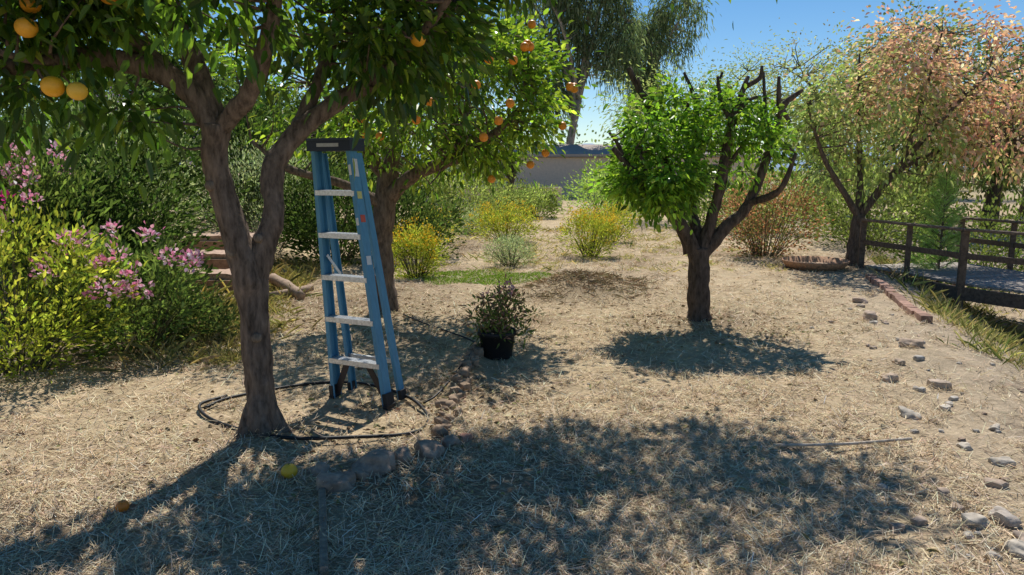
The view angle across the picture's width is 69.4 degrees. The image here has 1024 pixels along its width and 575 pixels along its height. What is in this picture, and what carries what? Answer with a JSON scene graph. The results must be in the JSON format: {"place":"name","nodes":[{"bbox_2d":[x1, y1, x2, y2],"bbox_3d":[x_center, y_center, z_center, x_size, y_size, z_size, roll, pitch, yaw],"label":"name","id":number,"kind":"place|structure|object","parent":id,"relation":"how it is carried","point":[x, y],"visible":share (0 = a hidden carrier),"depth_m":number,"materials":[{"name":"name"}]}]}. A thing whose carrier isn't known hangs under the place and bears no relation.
{"place":"outdoors","nodes":[
{"label":"outdoors","id":0,"kind":"place"},
{"bbox_2d":[0,171,1023,574],"bbox_3d":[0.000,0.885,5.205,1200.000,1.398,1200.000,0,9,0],"label":"ground","id":1,"kind":"structure","parent":0,"point":[1008,405],"depth_m":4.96,"materials":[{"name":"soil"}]},
{"bbox_2d":[0,78,93,256],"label":"evergreen shrub","id":2,"kind":"object","parent":1,"relation":"on","point":[7,117],"visible":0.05,"depth_m":8.65,"materials":[{"name":"green plant"}]},
{"bbox_2d":[0,133,134,341],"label":"oleander shrub","id":3,"kind":"object","parent":1,"relation":"on","point":[20,179],"visible":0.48,"depth_m":6.84,"materials":[{"name":"green plant"}]},
{"bbox_2d":[0,190,148,386],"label":"yellow green shrub","id":4,"kind":"object","parent":1,"relation":"on","point":[44,321],"visible":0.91,"depth_m":5.81,"materials":[{"name":"green plant"}]},
{"bbox_2d":[4,160,172,306],"bbox_3d":[-4.611,-0.586,7.976,1.724,1.580,1.705,0,9,0],"label":"evergreen shrub","id":5,"kind":"object","parent":1,"relation":"on","point":[115,209],"visible":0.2,"depth_m":7.85,"materials":[{"name":"green plant"}]},
{"bbox_2d":[0,5,205,223],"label":"evergreen shrub","id":6,"kind":"object","parent":1,"relation":"on","point":[142,87],"visible":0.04,"depth_m":12.93,"materials":[{"name":"green plant"}]},
{"bbox_2d":[0,72,209,222],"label":"sage shrub","id":7,"kind":"object","parent":1,"relation":"on","point":[102,129],"visible":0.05,"depth_m":11.44,"materials":[{"name":"green plant"}]},
{"bbox_2d":[115,500,129,511],"bbox_3d":[-1.820,1.021,3.455,0.060,0.057,0.060,0,9,0],"label":"orange fruit","id":8,"kind":"object","parent":1,"relation":"on","point":[121,506],"visible":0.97,"depth_m":3.44,"materials":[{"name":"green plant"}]},
{"bbox_2d":[45,87,212,247],"bbox_3d":[-5.577,-1.632,10.387,2.520,2.394,2.467,3,9,16],"label":"sage shrub","id":9,"kind":"object","parent":1,"relation":"on","point":[161,184],"visible":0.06,"depth_m":10.56,"materials":[{"name":"green plant"}]},
{"bbox_2d":[28,218,232,364],"bbox_3d":[-3.358,0.026,6.560,1.544,1.315,1.618,-6,11,-34],"label":"oleander shrub","id":10,"kind":"object","parent":1,"relation":"on","point":[168,256],"visible":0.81,"depth_m":6.34,"materials":[{"name":"green plant"}]},
{"bbox_2d":[57,241,204,322],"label":"evergreen shrub","id":11,"kind":"object","parent":1,"relation":"on","point":[144,280],"visible":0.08,"depth_m":7.53,"materials":[{"name":"green plant"}]},
{"bbox_2d":[0,78,262,275],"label":"evergreen shrub","id":12,"kind":"object","parent":1,"relation":"on","point":[117,163],"visible":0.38,"depth_m":8.54,"materials":[{"name":"green plant"}]},
{"bbox_2d":[0,252,341,371],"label":"dry grass","id":13,"kind":"structure","parent":1,"relation":"on","point":[297,276],"depth_m":6.88,"materials":[{"name":"beige plant"}]},
{"bbox_2d":[49,4,299,200],"bbox_3d":[-10.810,-5.873,22.876,8.994,7.445,7.455,0,9,0],"label":"ash tree","id":14,"kind":"object","parent":1,"relation":"on","point":[169,54],"visible":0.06,"depth_m":22.18,"materials":[{"name":"green plant"}]},
{"bbox_2d":[144,290,239,348],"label":"evergreen shrub","id":15,"kind":"object","parent":1,"relation":"on","point":[221,309],"visible":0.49,"depth_m":6.94,"materials":[{"name":"green plant"}]},
{"bbox_2d":[176,232,253,292],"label":"stone steps","id":16,"kind":"structure","parent":1,"relation":"on","point":[218,260],"depth_m":10.12,"materials":[{"name":"beige stone"}]},
{"bbox_2d":[128,60,323,229],"bbox_3d":[-5.615,-2.799,14.596,3.680,3.467,4.214,0,9,0],"label":"evergreen shrub","id":17,"kind":"object","parent":1,"relation":"on","point":[243,128],"visible":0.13,"depth_m":14.08,"materials":[{"name":"green plant"}]},
{"bbox_2d":[181,129,340,256],"bbox_3d":[-4.208,-1.629,12.633,2.795,2.185,2.718,2,9,15],"label":"sage shrub","id":18,"kind":"object","parent":1,"relation":"on","point":[256,162],"visible":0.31,"depth_m":12.43,"materials":[{"name":"green plant"}]},
{"bbox_2d":[281,463,297,478],"bbox_3d":[-1.150,0.948,3.818,0.084,0.080,0.084,0,9,0],"label":"grapefruit","id":19,"kind":"object","parent":1,"relation":"on","point":[288,470],"visible":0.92,"depth_m":3.79,"materials":[{"name":"yellow plant"}]},
{"bbox_2d":[269,273,313,299],"bbox_3d":[-2.907,-0.013,9.519,0.698,0.238,0.873,0,9,0],"label":"log edging","id":20,"kind":"object","parent":1,"relation":"on","point":[276,280],"visible":0.84,"depth_m":9.40,"materials":[{"name":"brown wood"}]},
{"bbox_2d":[242,122,373,223],"bbox_3d":[-4.707,-2.878,17.643,3.640,2.876,3.917,-2,9,-14],"label":"desert shrub","id":21,"kind":"object","parent":1,"relation":"on","point":[333,157],"visible":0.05,"depth_m":17.79,"materials":[{"name":"green plant"}]},
{"bbox_2d":[170,50,463,211],"bbox_3d":[-5.193,-3.910,18.790,8.136,4.925,5.727,0,9,0],"label":"mesquite tree","id":22,"kind":"object","parent":1,"relation":"on","point":[292,109],"visible":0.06,"depth_m":18.45,"materials":[{"name":"green plant"}]},
{"bbox_2d":[307,461,330,477],"bbox_3d":[-0.998,0.952,3.859,0.140,0.077,0.101,7,12,38],"label":"rock","id":23,"kind":"object","parent":1,"relation":"on","point":[319,468],"visible":0.73,"depth_m":3.83,"materials":[{"name":"grey stone"}]},
{"bbox_2d":[318,488,328,574],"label":"wooden stake","id":24,"kind":"object","parent":1,"relation":"on","point":[323,556],"visible":1,"depth_m":3.18,"materials":[{"name":"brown wood"}]},
{"bbox_2d":[256,152,403,267],"bbox_3d":[-2.971,-1.306,12.327,2.309,1.994,2.585,0,9,0],"label":"evergreen shrub","id":25,"kind":"object","parent":1,"relation":"on","point":[310,235],"visible":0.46,"depth_m":11.92,"materials":[{"name":"green plant"}]},
{"bbox_2d":[197,314,474,439],"bbox_3d":[-0.960,0.608,6.150,1.586,0.131,3.771,3,9,16],"label":"garden hose","id":26,"kind":"object","parent":1,"relation":"on","point":[218,399],"visible":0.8,"depth_m":4.96,"materials":[{"name":"plastic"}]},
{"bbox_2d":[316,471,355,494],"bbox_3d":[-0.879,0.979,3.704,0.192,0.106,0.139,-5,10,-29],"label":"rock","id":27,"kind":"object","parent":1,"relation":"on","point":[334,483],"visible":0.81,"depth_m":3.66,"materials":[{"name":"grey stone"}]},
{"bbox_2d":[305,138,406,409],"bbox_3d":[-1.106,-0.110,5.188,0.683,1.846,0.258,4,10,25],"label":"stepladder","id":28,"kind":"object","parent":1,"relation":"on","point":[365,235],"visible":0.98,"depth_m":5.18,"materials":[{"name":"metal"}]},
{"bbox_2d":[348,467,369,481],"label":"rock","id":29,"kind":"object","parent":1,"relation":"on","point":[360,472],"visible":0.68,"depth_m":3.78,"materials":[{"name":"grey stone"}]},
{"bbox_2d":[351,448,395,475],"bbox_3d":[-0.733,0.938,3.915,0.228,0.125,0.164,-2,9,-15],"label":"rock","id":30,"kind":"object","parent":1,"relation":"on","point":[381,461],"visible":0.71,"depth_m":3.87,"materials":[{"name":"grey stone"}]},
{"bbox_2d":[0,0,777,438],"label":"orange tree","id":31,"kind":"object","parent":1,"relation":"on","point":[398,52],"visible":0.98,"depth_m":4.13,"materials":[{"name":"green plant"}]},
{"bbox_2d":[341,148,459,229],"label":"desert shrub","id":32,"kind":"object","parent":1,"relation":"on","point":[428,176],"visible":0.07,"depth_m":19.56,"materials":[{"name":"green plant"}]},
{"bbox_2d":[394,446,413,464],"bbox_3d":[-0.602,0.930,4.059,0.101,0.077,0.140,-7,11,-36],"label":"rock","id":33,"kind":"object","parent":1,"relation":"on","point":[399,455],"visible":0.84,"depth_m":4.02,"materials":[{"name":"grey stone"}]},
{"bbox_2d":[204,2,604,312],"bbox_3d":[-1.183,-1.429,7.819,3.583,3.752,3.448,-8,12,-41],"label":"orange tree","id":34,"kind":"object","parent":1,"relation":"on","point":[392,186],"visible":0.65,"depth_m":7.57,"materials":[{"name":"green plant"}]},
{"bbox_2d":[340,170,473,261],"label":"evergreen shrub","id":35,"kind":"object","parent":1,"relation":"on","point":[406,200],"visible":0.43,"depth_m":13.27,"materials":[{"name":"green plant"}]},
{"bbox_2d":[391,217,453,278],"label":"yellow flowering bush","id":36,"kind":"object","parent":1,"relation":"on","point":[428,263],"visible":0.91,"depth_m":10.87,"materials":[{"name":"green plant"}]},
{"bbox_2d":[414,439,444,460],"bbox_3d":[-0.457,0.919,4.196,0.151,0.109,0.210,-4,10,-22],"label":"rock","id":37,"kind":"object","parent":1,"relation":"on","point":[435,447],"visible":0.92,"depth_m":4.14,"materials":[{"name":"grey stone"}]},
{"bbox_2d":[404,206,463,242],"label":"yellow flowering bush","id":38,"kind":"object","parent":1,"relation":"on","point":[453,226],"visible":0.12,"depth_m":15.87,"materials":[{"name":"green plant"}]},
{"bbox_2d":[375,14,501,185],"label":"eucalyptus tree","id":39,"kind":"object","parent":1,"relation":"on","point":[479,89],"visible":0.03,"depth_m":50.17,"materials":[{"name":"green plant"}]},
{"bbox_2d":[440,435,460,448],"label":"rock","id":40,"kind":"object","parent":1,"relation":"on","point":[447,441],"visible":0.77,"depth_m":4.33,"materials":[{"name":"grey stone"}]},
{"bbox_2d":[431,341,483,436],"bbox_3d":[-0.384,0.683,5.564,0.210,0.120,2.313,1,9,3],"label":"earth clod edging","id":41,"kind":"object","parent":1,"relation":"on","point":[442,426],"visible":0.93,"depth_m":5.22,"materials":[{"name":"beige stone"}]},
{"bbox_2d":[458,433,472,442],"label":"rock","id":42,"kind":"object","parent":1,"relation":"on","point":[463,436],"visible":0.85,"depth_m":4.42,"materials":[{"name":"stone"}]},
{"bbox_2d":[452,199,489,235],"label":"lavender bush","id":43,"kind":"object","parent":1,"relation":"on","point":[466,220],"visible":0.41,"depth_m":17.92,"materials":[{"name":"green plant"}]},
{"bbox_2d":[395,268,553,285],"bbox_3d":[-0.376,-0.174,10.987,2.361,0.125,1.846,-4,10,-25],"label":"grass patch","id":44,"kind":"object","parent":1,"relation":"on","point":[496,277],"visible":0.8,"depth_m":10.96,"materials":[{"name":"green plant"}]},
{"bbox_2d":[426,162,526,226],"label":"desert shrub","id":45,"kind":"object","parent":1,"relation":"on","point":[467,187],"visible":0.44,"depth_m":20.50,"materials":[{"name":"green plant"}]},
{"bbox_2d":[417,187,561,205],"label":"garden wall","id":46,"kind":"structure","parent":1,"relation":"on","point":[560,191],"depth_m":32.66,"materials":[{"name":"paint"}]},
{"bbox_2d":[430,103,549,198],"bbox_3d":[-1.215,-5.271,29.614,5.408,4.672,4.872,0,9,0],"label":"ash tree","id":47,"kind":"object","parent":1,"relation":"on","point":[511,178],"visible":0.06,"depth_m":29.54,"materials":[{"name":"green plant"}]},
{"bbox_2d":[458,273,543,359],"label":"potted plant","id":48,"kind":"object","parent":1,"relation":"on","point":[496,333],"visible":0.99,"depth_m":6.29,"materials":[{"name":"green plant"}]},
{"bbox_2d":[464,190,542,241],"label":"yellow flowering bush","id":49,"kind":"object","parent":1,"relation":"on","point":[494,218],"visible":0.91,"depth_m":16.14,"materials":[{"name":"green plant"}]},
{"bbox_2d":[468,178,540,221],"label":"desert shrub","id":50,"kind":"object","parent":1,"relation":"on","point":[523,195],"visible":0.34,"depth_m":23.22,"materials":[{"name":"green plant"}]},
{"bbox_2d":[478,231,539,268],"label":"lavender bush","id":51,"kind":"object","parent":1,"relation":"on","point":[511,244],"visible":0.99,"depth_m":12.38,"materials":[{"name":"green plant"}]},
{"bbox_2d":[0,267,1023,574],"bbox_3d":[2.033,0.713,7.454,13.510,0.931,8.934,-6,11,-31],"label":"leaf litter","id":52,"kind":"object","parent":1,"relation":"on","point":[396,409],"visible":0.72,"depth_m":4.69,"materials":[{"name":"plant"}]},
{"bbox_2d":[4,95,1023,190],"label":"distant trees","id":53,"kind":"object","parent":1,"relation":"on","point":[797,158],"visible":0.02,"depth_m":56.33,"materials":[{"name":"green plant"}]},
{"bbox_2d":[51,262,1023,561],"bbox_3d":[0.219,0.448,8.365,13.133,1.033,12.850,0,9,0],"label":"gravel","id":54,"kind":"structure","parent":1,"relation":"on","point":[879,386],"depth_m":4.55,"materials":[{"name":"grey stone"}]},
{"bbox_2d":[512,178,564,217],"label":"desert shrub","id":55,"kind":"object","parent":1,"relation":"on","point":[549,196],"visible":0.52,"depth_m":24.59,"materials":[{"name":"green plant"}]},
{"bbox_2d":[319,224,788,273],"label":"sparse weeds","id":56,"kind":"object","parent":1,"relation":"on","point":[595,259],"visible":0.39,"depth_m":13.95,"materials":[{"name":"green plant"}]},
{"bbox_2d":[490,0,653,143],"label":"eucalyptus tree","id":57,"kind":"object","parent":1,"relation":"on","point":[611,35],"visible":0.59,"depth_m":47.54,"materials":[{"name":"green plant"}]},
{"bbox_2d":[478,267,686,308],"bbox_3d":[1.160,-0.081,9.740,3.030,0.346,2.180,-9,13,-43],"label":"soil mound","id":58,"kind":"object","parent":1,"relation":"on","point":[583,275],"visible":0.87,"depth_m":9.55,"materials":[{"name":"brown soil"}]},
{"bbox_2d":[553,202,622,258],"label":"yellow flowering bush","id":59,"kind":"object","parent":1,"relation":"on","point":[588,248],"visible":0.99,"depth_m":13.56,"materials":[{"name":"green plant"}]},
{"bbox_2d":[549,143,653,219],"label":"desert shrub","id":60,"kind":"object","parent":1,"relation":"on","point":[592,199],"visible":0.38,"depth_m":23.69,"materials":[{"name":"green plant"}]},
{"bbox_2d":[579,162,629,213],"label":"desert shrub","id":61,"kind":"object","parent":1,"relation":"on","point":[602,191],"visible":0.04,"depth_m":26.80,"materials":[{"name":"green plant"}]},
{"bbox_2d":[455,157,759,195],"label":"walls","id":62,"kind":"structure","parent":1,"relation":"on","point":[553,170],"depth_m":44.45,"materials":[{"name":"paint"}]},
{"bbox_2d":[498,144,763,156],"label":"roof","id":63,"kind":"structure","parent":62,"relation":"on","point":[579,150],"depth_m":45.03,"materials":[{"name":"paint"}]},
{"bbox_2d":[586,199,639,241],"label":"yellow flowering bush","id":64,"kind":"object","parent":1,"relation":"on","point":[617,214],"visible":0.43,"depth_m":16.36,"materials":[{"name":"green plant"}]},
{"bbox_2d":[602,0,721,121],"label":"eucalyptus tree","id":65,"kind":"object","parent":1,"relation":"on","point":[661,28],"visible":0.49,"depth_m":51.15,"materials":[{"name":"green plant"}]},
{"bbox_2d":[582,65,815,321],"bbox_3d":[1.806,-0.896,7.765,2.248,2.750,2.141,0,9,0],"label":"pruned citrus tree","id":66,"kind":"object","parent":1,"relation":"on","point":[653,191],"visible":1,"depth_m":7.30,"materials":[{"name":"green plant"}]},
{"bbox_2d":[557,17,841,214],"bbox_3d":[5.225,-5.181,23.474,9.282,6.408,5.400,0,9,0],"label":"palo verde tree","id":67,"kind":"object","parent":1,"relation":"on","point":[757,93],"visible":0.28,"depth_m":22.86,"materials":[{"name":"green plant"}]},
{"bbox_2d":[662,153,745,227],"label":"desert shrub","id":68,"kind":"object","parent":1,"relation":"on","point":[702,208],"visible":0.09,"depth_m":19.68,"materials":[{"name":"green plant"}]},
{"bbox_2d":[710,164,834,257],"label":"red berry bush","id":69,"kind":"object","parent":1,"relation":"on","point":[751,234],"visible":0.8,"depth_m":13.37,"materials":[{"name":"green plant"}]},
{"bbox_2d":[719,160,825,234],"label":"desert shrub","id":70,"kind":"object","parent":1,"relation":"on","point":[781,178],"visible":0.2,"depth_m":18.50,"materials":[{"name":"green plant"}]},
{"bbox_2d":[781,256,849,270],"bbox_3d":[4.950,-0.376,12.093,1.050,0.165,1.050,0,9,0],"label":"rusty fire bowl","id":71,"kind":"object","parent":1,"relation":"on","point":[814,263],"visible":0.95,"depth_m":11.94,"materials":[{"name":"metal"}]},
{"bbox_2d":[773,437,911,446],"bbox_3d":[1.916,0.895,4.274,0.834,0.034,0.032,-1,9,-5],"label":"fallen stick","id":72,"kind":"object","parent":1,"relation":"on","point":[837,444],"visible":0.96,"depth_m":4.26,"materials":[{"name":"brown wood"}]},
{"bbox_2d":[731,12,958,213],"bbox_3d":[11.984,-6.080,26.445,9.318,7.243,5.766,0,9,0],"label":"palo verde tree","id":73,"kind":"object","parent":1,"relation":"on","point":[808,73],"visible":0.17,"depth_m":25.70,"materials":[{"name":"green plant"}]},
{"bbox_2d":[852,297,867,302],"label":"rock","id":74,"kind":"object","parent":1,"relation":"on","point":[858,300],"visible":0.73,"depth_m":8.99,"materials":[{"name":"beige stone"}]},
{"bbox_2d":[863,310,877,320],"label":"rock","id":75,"kind":"object","parent":1,"relation":"on","point":[870,315],"visible":0.82,"depth_m":7.86,"materials":[{"name":"beige stone"}]},
{"bbox_2d":[795,157,948,240],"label":"desert shrub","id":76,"kind":"object","parent":1,"relation":"on","point":[899,214],"visible":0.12,"depth_m":17.73,"materials":[{"name":"green plant"}]},
{"bbox_2d":[785,146,960,256],"bbox_3d":[7.476,-1.794,15.376,3.713,2.230,2.962,5,10,30],"label":"evergreen shrub","id":77,"kind":"object","parent":1,"relation":"on","point":[840,221],"visible":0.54,"depth_m":15.18,"materials":[{"name":"green plant"}]},
{"bbox_2d":[879,373,898,382],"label":"rock","id":78,"kind":"object","parent":1,"relation":"on","point":[887,377],"visible":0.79,"depth_m":5.64,"materials":[{"name":"beige stone"}]},
{"bbox_2d":[762,0,1023,265],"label":"pomegranate tree","id":79,"kind":"object","parent":1,"relation":"on","point":[958,139],"visible":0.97,"depth_m":11.84,"materials":[{"name":"green plant"}]},
{"bbox_2d":[767,28,1023,228],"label":"mesquite tree","id":80,"kind":"object","parent":1,"relation":"on","point":[997,189],"visible":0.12,"depth_m":20.62,"materials":[{"name":"green plant"}]},
{"bbox_2d":[891,358,905,364],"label":"rock","id":81,"kind":"object","parent":1,"relation":"on","point":[896,361],"visible":0.96,"depth_m":6.09,"materials":[{"name":"beige stone"}]},
{"bbox_2d":[865,274,932,323],"bbox_3d":[4.823,0.097,9.318,0.172,0.136,3.519,3,9,16],"label":"brick edging","id":82,"kind":"object","parent":1,"relation":"on","point":[901,301],"visible":0.96,"depth_m":8.91,"materials":[{"name":"brick"}]},
{"bbox_2d":[898,406,921,419],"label":"rock","id":83,"kind":"object","parent":1,"relation":"on","point":[906,412],"visible":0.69,"depth_m":4.79,"materials":[{"name":"beige stone"}]},
{"bbox_2d":[898,338,923,347],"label":"rock","id":84,"kind":"object","parent":1,"relation":"on","point":[915,342],"visible":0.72,"depth_m":6.63,"materials":[{"name":"beige stone"}]},
{"bbox_2d":[817,0,1019,196],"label":"ash tree","id":85,"kind":"object","parent":1,"relation":"on","point":[925,23],"visible":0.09,"depth_m":41.64,"materials":[{"name":"orange plant"}]},
{"bbox_2d":[910,516,927,525],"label":"rock","id":86,"kind":"object","parent":1,"relation":"on","point":[918,520],"visible":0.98,"depth_m":3.34,"materials":[{"name":"grey stone"}]},
{"bbox_2d":[848,294,1002,559],"bbox_3d":[3.298,0.614,6.205,0.996,0.098,7.024,3,10,20],"label":"rock border","id":87,"kind":"object","parent":1,"relation":"on","point":[943,491],"visible":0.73,"depth_m":3.65,"materials":[{"name":"grey stone"}]},
{"bbox_2d":[904,171,972,281],"bbox_3d":[6.742,-0.832,11.632,1.011,1.985,1.003,0,9,0],"label":"pine sapling","id":88,"kind":"object","parent":1,"relation":"on","point":[938,200],"visible":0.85,"depth_m":11.54,"materials":[{"name":"green plant"}]},
{"bbox_2d":[926,379,951,389],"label":"rock","id":89,"kind":"object","parent":1,"relation":"on","point":[943,384],"visible":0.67,"depth_m":5.49,"materials":[{"name":"beige stone"}]},
{"bbox_2d":[857,217,1023,309],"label":"wooden footbridge","id":90,"kind":"object","parent":1,"relation":"on","point":[961,274],"visible":0.83,"depth_m":10.69,"materials":[{"name":"brown wood"}]},
{"bbox_2d":[865,250,1023,371],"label":"wild grass","id":91,"kind":"structure","parent":1,"relation":"on","point":[993,332],"depth_m":8.77,"materials":[{"name":"green plant"}]},
{"bbox_2d":[876,174,1023,293],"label":"evergreen shrub","id":92,"kind":"object","parent":1,"relation":"on","point":[1018,252],"visible":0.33,"depth_m":14.43,"materials":[{"name":"green plant"}]},
{"bbox_2d":[887,28,1023,214],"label":"mesquite tree","id":93,"kind":"object","parent":1,"relation":"on","point":[1021,208],"visible":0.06,"depth_m":25.21,"materials":[{"name":"orange plant"}]},
{"bbox_2d":[956,442,972,449],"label":"rock","id":94,"kind":"object","parent":1,"relation":"on","point":[965,445],"visible":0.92,"depth_m":4.23,"materials":[{"name":"beige stone"}]},
{"bbox_2d":[961,512,990,528],"bbox_3d":[2.098,1.063,3.331,0.122,0.067,0.084,-1,9,-6],"label":"rock","id":95,"kind":"object","parent":1,"relation":"on","point":[973,519],"visible":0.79,"depth_m":3.31,"materials":[{"name":"grey stone"}]},
{"bbox_2d":[988,423,999,430],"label":"rock","id":96,"kind":"object","parent":1,"relation":"on","point":[991,427],"visible":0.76,"depth_m":4.58,"materials":[{"name":"beige stone"}]},
{"bbox_2d":[983,477,1008,489],"bbox_3d":[2.422,0.985,3.702,0.076,0.055,0.105,-8,12,-43],"label":"rock","id":97,"kind":"object","parent":1,"relation":"on","point":[999,483],"visible":0.86,"depth_m":3.68,"materials":[{"name":"grey stone"}]},
{"bbox_2d":[988,456,1015,466],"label":"rock","id":98,"kind":"object","parent":1,"relation":"on","point":[1001,461],"visible":0.88,"depth_m":3.98,"materials":[{"name":"beige stone"}]},
{"bbox_2d":[988,506,1021,527],"bbox_3d":[2.242,1.051,3.357,0.101,0.077,0.140,-2,9,-13],"label":"rock","id":99,"kind":"object","parent":1,"relation":"on","point":[1008,519],"visible":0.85,"depth_m":3.32,"materials":[{"name":"grey stone"}]},
{"bbox_2d":[1004,539,1023,560],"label":"rock","id":100,"kind":"object","parent":1,"relation":"on","point":[1016,547],"visible":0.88,"depth_m":3.06,"materials":[{"name":"grey stone"}]},
{"bbox_2d":[1012,530,1023,540],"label":"rock","id":101,"kind":"object","parent":1,"relation":"on","point":[1016,534],"visible":0.56,"depth_m":3.18,"materials":[{"name":"beige stone"}]},
{"bbox_2d":[0,0,1023,151],"label":"sky","id":102,"kind":"structure","parent":0,"point":[749,18],"materials":[{"name":"blue"}]},
{"bbox_2d":[56,143,1005,170],"bbox_3d":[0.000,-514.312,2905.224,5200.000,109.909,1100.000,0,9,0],"label":"hills","id":103,"kind":"structure","parent":0,"point":[801,163],"depth_m":2506.17,"materials":[{"name":"paint"}]}
]}

